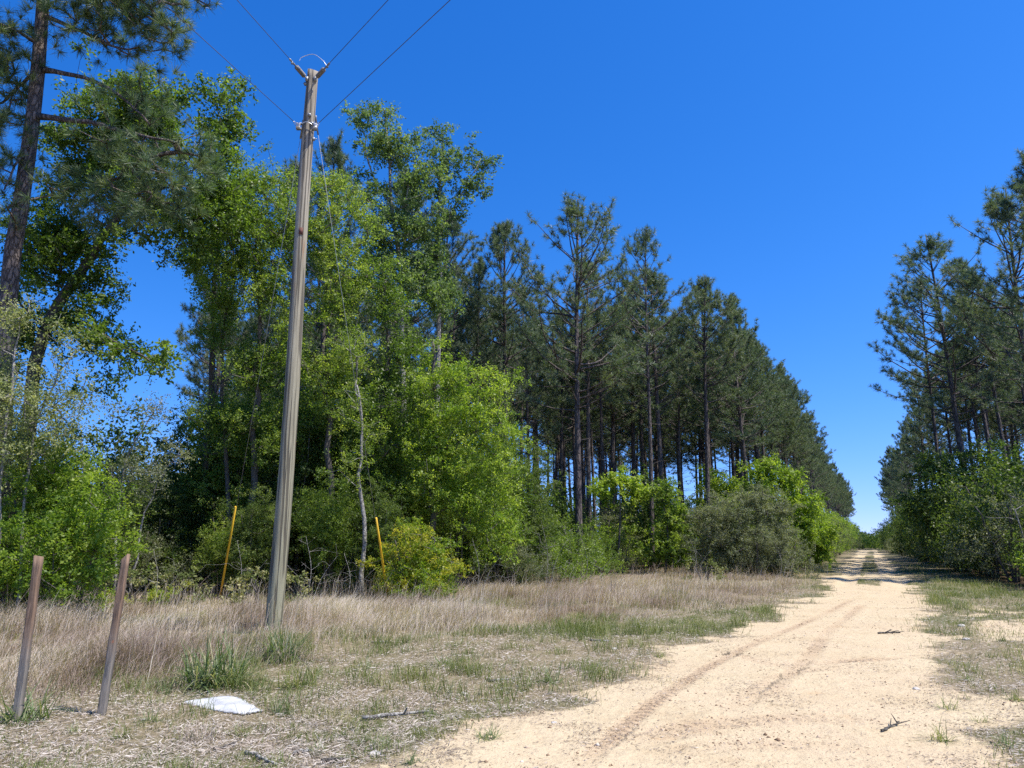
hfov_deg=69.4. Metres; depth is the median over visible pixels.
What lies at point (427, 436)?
undergrowth shrub
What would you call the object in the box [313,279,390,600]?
lichened tree
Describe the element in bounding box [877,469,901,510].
pine tree
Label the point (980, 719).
grass clump
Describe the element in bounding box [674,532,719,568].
undergrowth shrub
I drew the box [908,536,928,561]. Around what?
undergrowth shrub
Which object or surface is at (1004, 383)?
pine tree
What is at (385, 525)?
undergrowth shrub
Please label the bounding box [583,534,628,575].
undergrowth shrub
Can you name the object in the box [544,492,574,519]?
undergrowth shrub
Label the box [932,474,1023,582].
undergrowth shrub
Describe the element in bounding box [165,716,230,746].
grass clump
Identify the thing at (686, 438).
pine tree
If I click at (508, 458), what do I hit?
undergrowth shrub
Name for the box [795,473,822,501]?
pine tree
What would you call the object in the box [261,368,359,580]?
undergrowth shrub
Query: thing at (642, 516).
undergrowth shrub
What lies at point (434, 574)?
broadleaf bush
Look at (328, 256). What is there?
oak tree
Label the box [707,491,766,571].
undergrowth shrub
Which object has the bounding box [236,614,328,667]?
grass clump
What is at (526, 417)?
pine tree
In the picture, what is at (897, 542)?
undergrowth shrub
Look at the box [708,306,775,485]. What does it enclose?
pine tree
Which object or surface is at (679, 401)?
pine tree
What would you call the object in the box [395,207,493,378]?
pine tree
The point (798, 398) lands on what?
pine tree
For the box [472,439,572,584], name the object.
undergrowth shrub
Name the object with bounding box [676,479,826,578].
cedar shrub
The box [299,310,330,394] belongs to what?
pine tree
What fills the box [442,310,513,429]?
pine tree
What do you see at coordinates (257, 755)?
fallen stick
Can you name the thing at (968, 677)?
grass clump
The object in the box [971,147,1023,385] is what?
pine tree
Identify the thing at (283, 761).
grass clump
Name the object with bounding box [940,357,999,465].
pine tree
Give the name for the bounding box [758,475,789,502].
undergrowth shrub
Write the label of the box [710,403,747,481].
pine tree
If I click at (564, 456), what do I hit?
pine tree
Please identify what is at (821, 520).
undergrowth shrub
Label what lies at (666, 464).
pine tree
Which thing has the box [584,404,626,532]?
pine tree
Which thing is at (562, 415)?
pine tree
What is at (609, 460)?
pine tree
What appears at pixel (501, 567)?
undergrowth shrub
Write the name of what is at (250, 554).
undergrowth shrub
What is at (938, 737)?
grass clump
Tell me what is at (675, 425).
pine tree
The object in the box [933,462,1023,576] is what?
undergrowth shrub
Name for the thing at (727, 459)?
pine tree
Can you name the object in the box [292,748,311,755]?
fallen stick
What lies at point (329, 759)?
fallen stick
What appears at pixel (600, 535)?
undergrowth shrub
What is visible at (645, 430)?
pine tree
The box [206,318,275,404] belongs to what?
pine tree
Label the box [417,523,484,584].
undergrowth shrub
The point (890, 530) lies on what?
undergrowth shrub
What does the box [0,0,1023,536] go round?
sky
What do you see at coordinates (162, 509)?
undergrowth shrub
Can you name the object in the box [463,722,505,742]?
grass clump
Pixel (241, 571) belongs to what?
dead shrub
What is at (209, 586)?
undergrowth shrub
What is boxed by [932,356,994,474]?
pine tree
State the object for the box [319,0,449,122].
overhead wire
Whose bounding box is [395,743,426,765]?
grass clump
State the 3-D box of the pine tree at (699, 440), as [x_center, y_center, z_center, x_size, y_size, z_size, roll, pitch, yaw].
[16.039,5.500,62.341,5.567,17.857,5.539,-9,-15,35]
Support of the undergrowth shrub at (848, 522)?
on the ground at (884, 555)
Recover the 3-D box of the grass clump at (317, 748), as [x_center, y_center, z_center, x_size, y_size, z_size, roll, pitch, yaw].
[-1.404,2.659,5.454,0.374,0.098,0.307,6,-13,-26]
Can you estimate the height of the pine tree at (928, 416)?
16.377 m
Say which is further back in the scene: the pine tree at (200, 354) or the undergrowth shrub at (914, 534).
the undergrowth shrub at (914, 534)
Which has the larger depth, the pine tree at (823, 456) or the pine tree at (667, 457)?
the pine tree at (823, 456)
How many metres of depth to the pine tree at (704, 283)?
38.99 m
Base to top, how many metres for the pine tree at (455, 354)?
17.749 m
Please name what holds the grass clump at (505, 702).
on the ground at (884, 555)
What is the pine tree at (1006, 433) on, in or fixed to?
on the ground at (884, 555)
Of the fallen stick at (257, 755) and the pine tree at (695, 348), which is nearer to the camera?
the fallen stick at (257, 755)
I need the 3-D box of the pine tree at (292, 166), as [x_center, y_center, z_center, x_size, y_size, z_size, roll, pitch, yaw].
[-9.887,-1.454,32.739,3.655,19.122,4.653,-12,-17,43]
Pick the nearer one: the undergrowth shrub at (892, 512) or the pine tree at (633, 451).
the pine tree at (633, 451)
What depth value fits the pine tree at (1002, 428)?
64.10 m
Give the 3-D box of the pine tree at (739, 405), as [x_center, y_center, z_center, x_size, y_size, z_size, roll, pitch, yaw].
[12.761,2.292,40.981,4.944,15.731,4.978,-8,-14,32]
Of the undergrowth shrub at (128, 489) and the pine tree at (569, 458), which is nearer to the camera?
the undergrowth shrub at (128, 489)
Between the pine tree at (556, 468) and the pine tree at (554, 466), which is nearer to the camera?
the pine tree at (556, 468)
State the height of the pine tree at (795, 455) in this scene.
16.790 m
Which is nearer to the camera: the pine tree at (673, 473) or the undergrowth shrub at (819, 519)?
the undergrowth shrub at (819, 519)
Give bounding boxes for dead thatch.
[0,578,1023,767]
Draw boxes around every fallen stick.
[213,739,241,749]
[244,750,277,765]
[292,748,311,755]
[321,757,344,761]
[362,707,428,719]
[489,677,517,681]
[877,629,903,633]
[880,714,909,731]
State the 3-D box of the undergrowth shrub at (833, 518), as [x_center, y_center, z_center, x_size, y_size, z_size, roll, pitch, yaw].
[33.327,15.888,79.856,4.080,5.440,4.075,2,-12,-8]
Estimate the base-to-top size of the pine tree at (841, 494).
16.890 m
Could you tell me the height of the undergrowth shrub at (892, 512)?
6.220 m
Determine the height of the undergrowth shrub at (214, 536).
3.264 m
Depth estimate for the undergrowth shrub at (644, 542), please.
38.64 m
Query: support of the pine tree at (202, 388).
on the ground at (884, 555)
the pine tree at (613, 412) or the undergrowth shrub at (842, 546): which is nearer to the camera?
the pine tree at (613, 412)
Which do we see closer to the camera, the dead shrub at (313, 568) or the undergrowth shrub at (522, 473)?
the dead shrub at (313, 568)
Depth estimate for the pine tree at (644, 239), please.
37.40 m
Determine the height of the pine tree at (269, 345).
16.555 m
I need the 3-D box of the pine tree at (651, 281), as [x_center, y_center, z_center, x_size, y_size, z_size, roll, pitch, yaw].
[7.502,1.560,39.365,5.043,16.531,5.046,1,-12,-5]
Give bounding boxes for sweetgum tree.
[167,165,257,587]
[394,333,536,564]
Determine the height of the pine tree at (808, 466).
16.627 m
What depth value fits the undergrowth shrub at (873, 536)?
141.42 m
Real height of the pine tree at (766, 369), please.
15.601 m
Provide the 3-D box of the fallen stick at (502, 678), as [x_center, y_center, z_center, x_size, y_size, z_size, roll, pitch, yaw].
[-0.079,3.264,8.179,0.356,0.026,0.044,6,-13,-25]
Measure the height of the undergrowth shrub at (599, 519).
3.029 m
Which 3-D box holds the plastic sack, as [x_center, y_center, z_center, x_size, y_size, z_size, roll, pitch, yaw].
[-2.716,3.010,6.959,0.886,0.046,0.674,0,-12,0]
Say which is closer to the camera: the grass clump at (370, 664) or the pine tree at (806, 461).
the grass clump at (370, 664)
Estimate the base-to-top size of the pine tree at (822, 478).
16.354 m
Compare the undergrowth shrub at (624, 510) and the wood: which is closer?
the undergrowth shrub at (624, 510)
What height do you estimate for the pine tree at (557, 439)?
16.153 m
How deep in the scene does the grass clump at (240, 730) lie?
5.94 m
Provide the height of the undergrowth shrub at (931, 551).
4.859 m
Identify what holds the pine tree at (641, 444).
on the ground at (884, 555)
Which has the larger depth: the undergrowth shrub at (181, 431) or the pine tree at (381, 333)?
the pine tree at (381, 333)
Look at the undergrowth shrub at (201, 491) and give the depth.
21.78 m
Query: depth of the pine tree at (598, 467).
67.68 m
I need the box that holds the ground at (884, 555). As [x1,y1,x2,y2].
[0,548,1023,767]
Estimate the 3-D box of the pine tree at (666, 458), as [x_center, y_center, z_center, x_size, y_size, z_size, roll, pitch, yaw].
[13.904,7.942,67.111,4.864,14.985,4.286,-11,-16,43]
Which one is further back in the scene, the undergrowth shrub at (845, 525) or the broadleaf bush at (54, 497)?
the undergrowth shrub at (845, 525)
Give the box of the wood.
[11,488,880,548]
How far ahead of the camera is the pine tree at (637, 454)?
65.39 m
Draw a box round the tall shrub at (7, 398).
[0,283,123,615]
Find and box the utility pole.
[264,54,329,634]
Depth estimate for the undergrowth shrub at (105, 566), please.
18.87 m
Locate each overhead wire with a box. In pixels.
[160,0,292,120]
[237,0,288,57]
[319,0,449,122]
[331,0,387,60]
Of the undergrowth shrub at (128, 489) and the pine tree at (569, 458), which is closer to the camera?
the undergrowth shrub at (128, 489)
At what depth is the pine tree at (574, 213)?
31.13 m
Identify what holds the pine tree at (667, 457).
on the ground at (884, 555)
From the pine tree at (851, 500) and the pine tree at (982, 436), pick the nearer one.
the pine tree at (982, 436)
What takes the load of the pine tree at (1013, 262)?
on the ground at (884, 555)
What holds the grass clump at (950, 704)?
on the dirt road
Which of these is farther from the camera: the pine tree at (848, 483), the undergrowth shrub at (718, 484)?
the pine tree at (848, 483)
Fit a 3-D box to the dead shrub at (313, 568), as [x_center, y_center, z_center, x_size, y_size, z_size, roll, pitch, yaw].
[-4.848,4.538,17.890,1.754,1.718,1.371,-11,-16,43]
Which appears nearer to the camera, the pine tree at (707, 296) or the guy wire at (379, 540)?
the guy wire at (379, 540)
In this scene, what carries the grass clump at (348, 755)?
on the ground at (884, 555)
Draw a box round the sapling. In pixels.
[94,388,199,605]
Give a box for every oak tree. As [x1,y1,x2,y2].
[0,36,276,599]
[168,139,325,595]
[268,165,387,594]
[314,246,449,593]
[893,435,1023,571]
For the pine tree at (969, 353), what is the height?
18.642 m
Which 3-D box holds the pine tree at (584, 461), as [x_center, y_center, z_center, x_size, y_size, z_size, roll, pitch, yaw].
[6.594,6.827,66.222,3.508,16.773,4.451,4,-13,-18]
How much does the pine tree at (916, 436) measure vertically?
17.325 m
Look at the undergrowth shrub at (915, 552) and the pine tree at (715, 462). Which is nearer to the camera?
the undergrowth shrub at (915, 552)
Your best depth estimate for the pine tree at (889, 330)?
48.65 m
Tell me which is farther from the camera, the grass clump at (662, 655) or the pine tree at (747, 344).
the pine tree at (747, 344)
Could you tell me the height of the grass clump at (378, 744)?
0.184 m
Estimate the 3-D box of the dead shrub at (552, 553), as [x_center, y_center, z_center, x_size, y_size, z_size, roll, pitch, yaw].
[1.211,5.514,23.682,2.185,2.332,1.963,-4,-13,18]
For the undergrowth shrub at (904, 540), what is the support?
on the ground at (884, 555)
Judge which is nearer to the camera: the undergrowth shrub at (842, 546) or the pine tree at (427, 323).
the pine tree at (427, 323)
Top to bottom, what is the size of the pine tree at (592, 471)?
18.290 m
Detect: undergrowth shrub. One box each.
[9,419,110,598]
[10,406,66,515]
[28,525,150,595]
[43,395,189,558]
[45,454,159,596]
[99,494,219,590]
[100,588,133,608]
[105,502,202,595]
[105,562,175,607]
[114,452,212,592]
[126,376,278,584]
[131,445,220,587]
[143,566,218,607]
[147,581,190,608]
[155,393,279,586]
[162,509,291,586]
[188,381,307,568]
[191,483,262,595]
[192,560,259,596]
[194,357,348,587]
[206,384,370,591]
[212,484,296,597]
[221,566,296,605]
[258,370,391,585]
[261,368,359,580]
[268,521,370,585]
[286,570,324,603]
[290,470,361,596]
[301,422,404,590]
[307,542,370,585]
[312,371,424,583]
[321,556,358,582]
[333,375,463,585]
[341,477,423,595]
[378,371,480,579]
[400,416,510,587]
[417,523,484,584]
[439,411,539,585]
[446,514,490,582]
[451,415,542,579]
[461,527,563,586]
[463,531,544,582]
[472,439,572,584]
[472,525,547,581]
[506,455,573,561]
[522,530,591,584]
[523,485,582,548]
[531,528,575,578]
[538,488,563,521]
[540,516,616,581]
[543,474,599,549]
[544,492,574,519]
[561,533,603,574]
[563,512,612,562]
[574,498,649,568]
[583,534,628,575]
[584,527,615,573]
[589,513,647,571]
[592,462,695,568]
[597,491,660,558]
[605,525,643,573]
[625,523,661,567]
[634,517,699,569]
[655,495,702,545]
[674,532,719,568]
[683,558,727,581]
[685,463,753,563]
[694,527,740,568]
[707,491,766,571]
[727,527,789,575]
[743,534,800,575]
[754,493,794,570]
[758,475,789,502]
[780,520,808,573]
[815,508,827,530]
[815,510,827,524]
[817,500,830,525]
[822,509,848,552]
[822,513,841,535]
[826,512,849,537]
[828,509,845,550]
[830,513,862,555]
[837,515,853,537]
[837,526,850,554]
[853,531,871,549]
[856,531,873,548]
[865,528,882,548]
[871,514,902,545]
[878,515,896,549]
[879,518,897,551]
[883,535,908,555]
[884,489,928,558]
[884,492,925,560]
[896,518,930,561]
[898,482,952,566]
[901,518,963,569]
[905,531,935,562]
[908,506,1016,571]
[908,523,950,563]
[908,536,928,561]
[912,456,1019,573]
[913,505,953,566]
[923,440,1023,577]
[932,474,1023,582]
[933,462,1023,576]
[998,501,1023,574]
[1009,538,1023,580]
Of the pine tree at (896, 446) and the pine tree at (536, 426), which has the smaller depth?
the pine tree at (536, 426)
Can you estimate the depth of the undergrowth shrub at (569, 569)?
25.79 m
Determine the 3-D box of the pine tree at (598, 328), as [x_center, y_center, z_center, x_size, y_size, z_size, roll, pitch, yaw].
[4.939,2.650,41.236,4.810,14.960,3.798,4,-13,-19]
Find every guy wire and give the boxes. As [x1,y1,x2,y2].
[219,120,302,598]
[315,115,388,595]
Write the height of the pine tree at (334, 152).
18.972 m
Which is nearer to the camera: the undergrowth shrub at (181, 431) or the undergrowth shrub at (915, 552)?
the undergrowth shrub at (181, 431)
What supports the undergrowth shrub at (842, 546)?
on the ground at (884, 555)
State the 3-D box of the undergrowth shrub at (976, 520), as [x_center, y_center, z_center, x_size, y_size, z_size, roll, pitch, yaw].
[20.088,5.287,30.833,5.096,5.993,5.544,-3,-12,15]
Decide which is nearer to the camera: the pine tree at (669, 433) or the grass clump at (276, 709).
the grass clump at (276, 709)
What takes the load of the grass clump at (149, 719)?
on the ground at (884, 555)
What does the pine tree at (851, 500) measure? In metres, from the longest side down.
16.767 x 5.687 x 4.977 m
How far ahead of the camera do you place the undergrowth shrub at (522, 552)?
24.03 m
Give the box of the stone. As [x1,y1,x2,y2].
[368,750,380,756]
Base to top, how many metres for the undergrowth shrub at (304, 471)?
6.319 m
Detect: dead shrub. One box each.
[130,553,184,607]
[199,541,268,597]
[287,537,345,603]
[330,554,372,598]
[471,542,511,593]
[515,521,589,586]
[576,539,611,578]
[680,542,707,576]
[774,542,809,577]
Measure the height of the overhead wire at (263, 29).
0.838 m
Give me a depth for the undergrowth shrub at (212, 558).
21.70 m
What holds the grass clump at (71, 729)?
on the ground at (884, 555)
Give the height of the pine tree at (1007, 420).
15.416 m
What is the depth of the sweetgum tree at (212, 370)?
23.06 m
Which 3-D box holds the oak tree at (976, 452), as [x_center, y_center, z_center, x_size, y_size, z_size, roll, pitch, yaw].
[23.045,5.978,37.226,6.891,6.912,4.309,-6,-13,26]
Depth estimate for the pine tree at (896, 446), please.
91.83 m
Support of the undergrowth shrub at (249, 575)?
on the ground at (884, 555)
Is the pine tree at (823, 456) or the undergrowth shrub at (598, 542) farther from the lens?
the pine tree at (823, 456)
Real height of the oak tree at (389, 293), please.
10.467 m
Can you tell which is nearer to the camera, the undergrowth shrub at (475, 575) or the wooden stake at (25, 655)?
the wooden stake at (25, 655)
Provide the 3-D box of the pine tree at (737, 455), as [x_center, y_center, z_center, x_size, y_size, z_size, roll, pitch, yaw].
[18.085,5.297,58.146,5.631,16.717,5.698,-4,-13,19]
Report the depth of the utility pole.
12.95 m
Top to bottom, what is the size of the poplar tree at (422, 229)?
17.781 m
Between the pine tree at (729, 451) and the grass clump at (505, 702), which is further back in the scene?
the pine tree at (729, 451)
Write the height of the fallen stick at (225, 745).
0.040 m
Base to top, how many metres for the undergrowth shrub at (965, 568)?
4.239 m
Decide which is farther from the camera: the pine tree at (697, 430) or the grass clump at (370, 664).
the pine tree at (697, 430)
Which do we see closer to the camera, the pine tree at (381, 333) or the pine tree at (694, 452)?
the pine tree at (381, 333)
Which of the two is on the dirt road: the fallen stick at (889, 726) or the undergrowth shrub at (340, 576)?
the fallen stick at (889, 726)
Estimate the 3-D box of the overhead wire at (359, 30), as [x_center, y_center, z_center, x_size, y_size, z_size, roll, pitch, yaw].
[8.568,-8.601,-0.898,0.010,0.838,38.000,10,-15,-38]
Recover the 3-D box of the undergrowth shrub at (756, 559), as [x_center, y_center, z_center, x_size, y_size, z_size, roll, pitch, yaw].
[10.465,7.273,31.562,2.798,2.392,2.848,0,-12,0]
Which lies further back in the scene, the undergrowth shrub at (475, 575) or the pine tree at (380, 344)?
the pine tree at (380, 344)
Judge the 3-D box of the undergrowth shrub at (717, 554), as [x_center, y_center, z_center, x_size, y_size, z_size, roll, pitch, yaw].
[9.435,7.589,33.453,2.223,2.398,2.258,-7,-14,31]
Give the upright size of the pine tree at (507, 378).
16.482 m
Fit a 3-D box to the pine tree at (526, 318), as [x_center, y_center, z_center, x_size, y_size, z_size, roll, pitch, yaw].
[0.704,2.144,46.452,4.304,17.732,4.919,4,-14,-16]
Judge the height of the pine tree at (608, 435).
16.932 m
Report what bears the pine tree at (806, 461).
on the ground at (884, 555)
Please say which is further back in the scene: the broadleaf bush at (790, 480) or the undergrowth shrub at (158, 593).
the broadleaf bush at (790, 480)
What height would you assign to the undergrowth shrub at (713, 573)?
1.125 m
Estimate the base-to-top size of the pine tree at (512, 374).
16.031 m
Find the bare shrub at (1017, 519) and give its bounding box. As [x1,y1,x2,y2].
[990,496,1023,567]
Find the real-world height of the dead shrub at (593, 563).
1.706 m
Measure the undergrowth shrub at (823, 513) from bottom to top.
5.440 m
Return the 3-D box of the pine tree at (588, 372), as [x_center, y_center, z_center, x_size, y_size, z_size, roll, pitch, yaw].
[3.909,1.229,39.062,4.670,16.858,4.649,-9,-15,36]
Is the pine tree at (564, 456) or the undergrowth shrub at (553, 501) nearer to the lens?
the undergrowth shrub at (553, 501)
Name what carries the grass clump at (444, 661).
on the ground at (884, 555)
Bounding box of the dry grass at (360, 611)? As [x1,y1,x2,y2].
[0,566,824,707]
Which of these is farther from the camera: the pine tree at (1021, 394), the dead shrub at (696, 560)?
the pine tree at (1021, 394)
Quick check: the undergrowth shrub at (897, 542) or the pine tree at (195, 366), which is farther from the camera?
the undergrowth shrub at (897, 542)
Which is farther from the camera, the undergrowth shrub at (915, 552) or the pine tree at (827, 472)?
the pine tree at (827, 472)
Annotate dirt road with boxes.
[382,550,1009,767]
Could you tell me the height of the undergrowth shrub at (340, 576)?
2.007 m
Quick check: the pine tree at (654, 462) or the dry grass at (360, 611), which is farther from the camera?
the pine tree at (654, 462)
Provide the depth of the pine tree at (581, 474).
62.89 m
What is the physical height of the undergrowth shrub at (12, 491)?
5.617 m
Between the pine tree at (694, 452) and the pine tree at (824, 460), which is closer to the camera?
the pine tree at (694, 452)
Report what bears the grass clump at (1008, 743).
on the ground at (884, 555)
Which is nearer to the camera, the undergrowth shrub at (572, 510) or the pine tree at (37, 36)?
the pine tree at (37, 36)
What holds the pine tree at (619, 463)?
on the ground at (884, 555)
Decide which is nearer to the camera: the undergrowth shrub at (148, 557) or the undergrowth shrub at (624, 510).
the undergrowth shrub at (148, 557)
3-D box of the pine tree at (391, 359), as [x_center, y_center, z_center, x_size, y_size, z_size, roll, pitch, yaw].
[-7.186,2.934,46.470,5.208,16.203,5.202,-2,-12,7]
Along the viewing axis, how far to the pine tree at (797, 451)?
67.44 m
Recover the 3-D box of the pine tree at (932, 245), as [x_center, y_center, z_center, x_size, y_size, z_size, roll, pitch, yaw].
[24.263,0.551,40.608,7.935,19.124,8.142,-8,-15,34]
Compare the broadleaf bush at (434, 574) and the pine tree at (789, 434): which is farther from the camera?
the pine tree at (789, 434)
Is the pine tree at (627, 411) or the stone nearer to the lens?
the stone
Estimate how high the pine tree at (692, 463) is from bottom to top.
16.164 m
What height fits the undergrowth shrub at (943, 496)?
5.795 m
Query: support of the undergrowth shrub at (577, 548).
on the ground at (884, 555)
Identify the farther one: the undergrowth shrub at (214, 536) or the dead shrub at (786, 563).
the dead shrub at (786, 563)
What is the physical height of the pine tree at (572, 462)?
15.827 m
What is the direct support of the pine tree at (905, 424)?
on the ground at (884, 555)
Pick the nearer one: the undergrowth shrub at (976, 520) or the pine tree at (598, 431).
the undergrowth shrub at (976, 520)
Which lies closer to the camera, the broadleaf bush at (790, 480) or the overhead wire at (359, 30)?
the overhead wire at (359, 30)
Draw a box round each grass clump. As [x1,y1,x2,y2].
[0,670,83,727]
[62,721,91,735]
[96,717,147,741]
[132,705,163,723]
[134,623,294,698]
[155,679,174,694]
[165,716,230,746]
[224,720,257,740]
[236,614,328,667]
[244,653,334,692]
[262,747,297,766]
[267,695,296,717]
[303,739,331,755]
[333,747,363,761]
[356,727,400,758]
[361,657,382,669]
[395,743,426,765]
[415,701,439,718]
[433,651,462,667]
[440,716,467,725]
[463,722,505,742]
[480,695,518,712]
[532,660,569,687]
[653,647,665,658]
[912,720,968,746]
[927,695,964,709]
[958,673,981,680]
[962,710,996,723]
[980,724,1018,750]
[993,687,1023,702]
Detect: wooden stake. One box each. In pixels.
[11,555,43,721]
[97,554,130,715]
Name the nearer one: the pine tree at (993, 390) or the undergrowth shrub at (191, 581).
the undergrowth shrub at (191, 581)
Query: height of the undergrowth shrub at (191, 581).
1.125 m
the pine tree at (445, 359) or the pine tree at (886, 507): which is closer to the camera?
the pine tree at (445, 359)
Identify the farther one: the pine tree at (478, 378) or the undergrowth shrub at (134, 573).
the pine tree at (478, 378)
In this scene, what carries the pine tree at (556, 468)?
on the ground at (884, 555)
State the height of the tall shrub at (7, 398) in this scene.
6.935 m
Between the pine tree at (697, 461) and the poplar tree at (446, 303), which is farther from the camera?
the pine tree at (697, 461)
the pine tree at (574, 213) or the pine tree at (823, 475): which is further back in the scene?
the pine tree at (823, 475)
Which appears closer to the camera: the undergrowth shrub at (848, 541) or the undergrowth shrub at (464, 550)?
the undergrowth shrub at (464, 550)
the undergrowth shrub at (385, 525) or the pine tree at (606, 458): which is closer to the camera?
the undergrowth shrub at (385, 525)
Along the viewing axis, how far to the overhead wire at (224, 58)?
11.79 m
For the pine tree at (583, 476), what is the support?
on the ground at (884, 555)
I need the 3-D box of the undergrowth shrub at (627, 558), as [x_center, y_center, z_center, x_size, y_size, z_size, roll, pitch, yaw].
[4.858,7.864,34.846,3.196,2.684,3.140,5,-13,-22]
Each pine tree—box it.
[0,0,230,608]
[173,287,257,386]
[174,232,268,404]
[185,338,240,413]
[189,311,244,404]
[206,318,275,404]
[208,299,301,416]
[232,299,308,398]
[252,155,342,394]
[263,127,379,386]
[273,304,362,406]
[277,248,363,402]
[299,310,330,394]
[303,295,372,381]
[317,285,393,402]
[336,156,462,404]
[351,297,419,425]
[363,301,431,411]
[364,326,424,416]
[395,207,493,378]
[416,258,489,435]
[425,314,479,441]
[429,308,497,447]
[430,321,479,446]
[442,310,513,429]
[444,255,515,446]
[444,310,543,437]
[451,218,555,464]
[479,302,542,440]
[483,329,537,424]
[486,321,564,491]
[496,190,659,578]
[501,292,556,467]
[501,321,558,493]
[510,328,571,480]
[527,307,602,564]
[529,390,582,488]
[531,329,596,533]
[531,351,566,490]
[538,398,582,505]
[539,329,602,557]
[539,428,570,480]
[539,437,572,502]
[543,421,572,498]
[549,257,632,542]
[549,444,583,533]
[551,416,596,478]
[553,332,619,456]
[556,353,607,528]
[559,304,631,531]
[565,374,595,517]
[565,431,606,513]
[567,428,604,522]
[570,304,652,544]
[571,330,617,530]
[582,390,622,525]
[582,428,620,514]
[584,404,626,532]
[588,223,699,572]
[590,335,637,528]
[591,298,677,520]
[591,381,638,516]
[592,391,640,488]
[593,407,621,514]
[593,419,628,476]
[596,425,639,503]
[605,266,700,570]
[605,280,670,524]
[607,388,647,513]
[609,335,667,483]
[616,438,640,509]
[617,391,653,478]
[619,410,653,470]
[627,367,680,486]
[629,330,689,485]
[636,395,655,501]
[638,419,691,503]
[638,432,682,474]
[639,444,683,468]
[644,316,717,511]
[645,374,703,496]
[647,337,712,565]
[647,443,676,480]
[652,360,700,502]
[661,274,746,570]
[662,388,688,483]
[662,420,697,491]
[664,291,751,565]
[674,397,724,476]
[674,416,723,524]
[679,335,729,454]
[681,350,748,478]
[681,364,721,547]
[682,391,727,478]
[693,292,784,483]
[695,357,758,477]
[696,435,728,476]
[707,329,769,463]
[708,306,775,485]
[710,365,774,481]
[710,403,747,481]
[711,415,758,476]
[712,332,788,461]
[713,424,739,481]
[714,383,758,473]
[730,339,795,480]
[732,368,784,478]
[747,432,763,482]
[748,374,799,474]
[753,389,811,496]
[760,389,812,487]
[762,362,811,495]
[764,375,809,465]
[780,409,818,481]
[783,429,821,486]
[785,379,820,494]
[785,383,817,495]
[787,427,814,491]
[788,440,824,492]
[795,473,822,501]
[799,415,828,496]
[803,422,834,489]
[804,448,835,510]
[805,451,827,494]
[805,462,830,489]
[807,428,835,504]
[808,460,836,500]
[812,454,842,510]
[816,451,832,510]
[823,450,843,512]
[828,462,848,515]
[833,475,850,516]
[839,476,854,515]
[845,482,856,520]
[867,231,1020,569]
[867,273,974,565]
[874,446,907,510]
[876,465,892,518]
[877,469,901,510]
[879,452,911,509]
[886,425,914,490]
[887,403,939,483]
[888,432,923,496]
[888,448,921,494]
[891,450,916,489]
[892,367,947,482]
[902,379,964,460]
[903,412,951,465]
[910,348,975,469]
[923,185,1023,410]
[925,340,980,450]
[930,301,993,562]
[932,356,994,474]
[937,258,1021,560]
[937,414,976,465]
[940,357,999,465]
[941,270,1023,461]
[946,314,1022,443]
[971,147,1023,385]
[971,395,1023,458]
[976,372,1023,457]
[976,375,1023,466]
[976,412,1023,450]
[978,305,1023,425]
[987,328,1023,429]
[987,374,1021,458]
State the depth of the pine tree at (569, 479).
77.19 m
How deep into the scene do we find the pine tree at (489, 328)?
45.31 m
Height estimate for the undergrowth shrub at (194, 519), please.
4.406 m
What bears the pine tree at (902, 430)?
on the ground at (884, 555)
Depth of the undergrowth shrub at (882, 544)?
105.25 m
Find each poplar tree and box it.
[338,97,452,565]
[395,118,504,570]
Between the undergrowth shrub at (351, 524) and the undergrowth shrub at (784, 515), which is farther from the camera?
the undergrowth shrub at (784, 515)
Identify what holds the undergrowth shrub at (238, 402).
on the ground at (884, 555)
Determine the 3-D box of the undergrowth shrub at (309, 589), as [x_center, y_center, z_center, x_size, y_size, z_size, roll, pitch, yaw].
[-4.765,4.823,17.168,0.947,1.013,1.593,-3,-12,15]
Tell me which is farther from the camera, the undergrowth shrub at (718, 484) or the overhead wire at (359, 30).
the undergrowth shrub at (718, 484)
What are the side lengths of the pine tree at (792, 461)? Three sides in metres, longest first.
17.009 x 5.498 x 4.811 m
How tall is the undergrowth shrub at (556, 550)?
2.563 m
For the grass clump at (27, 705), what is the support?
on the ground at (884, 555)
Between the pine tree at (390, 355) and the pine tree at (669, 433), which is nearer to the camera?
the pine tree at (390, 355)
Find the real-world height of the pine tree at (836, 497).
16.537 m
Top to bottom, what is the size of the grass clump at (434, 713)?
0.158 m
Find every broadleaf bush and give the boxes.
[0,433,151,618]
[356,516,473,602]
[585,462,651,573]
[628,475,695,574]
[734,451,844,570]
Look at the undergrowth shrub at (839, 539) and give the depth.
70.45 m
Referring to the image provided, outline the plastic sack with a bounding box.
[184,696,261,714]
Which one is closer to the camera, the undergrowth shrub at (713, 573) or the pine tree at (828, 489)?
the undergrowth shrub at (713, 573)
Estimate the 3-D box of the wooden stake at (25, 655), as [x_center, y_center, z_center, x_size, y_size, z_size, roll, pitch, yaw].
[-4.238,2.275,6.465,0.088,1.520,0.108,0,-12,0]
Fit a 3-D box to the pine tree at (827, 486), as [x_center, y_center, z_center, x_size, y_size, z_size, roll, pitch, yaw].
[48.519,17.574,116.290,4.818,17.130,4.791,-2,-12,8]
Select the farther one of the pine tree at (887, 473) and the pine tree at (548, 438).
the pine tree at (887, 473)
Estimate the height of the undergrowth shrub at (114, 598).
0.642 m

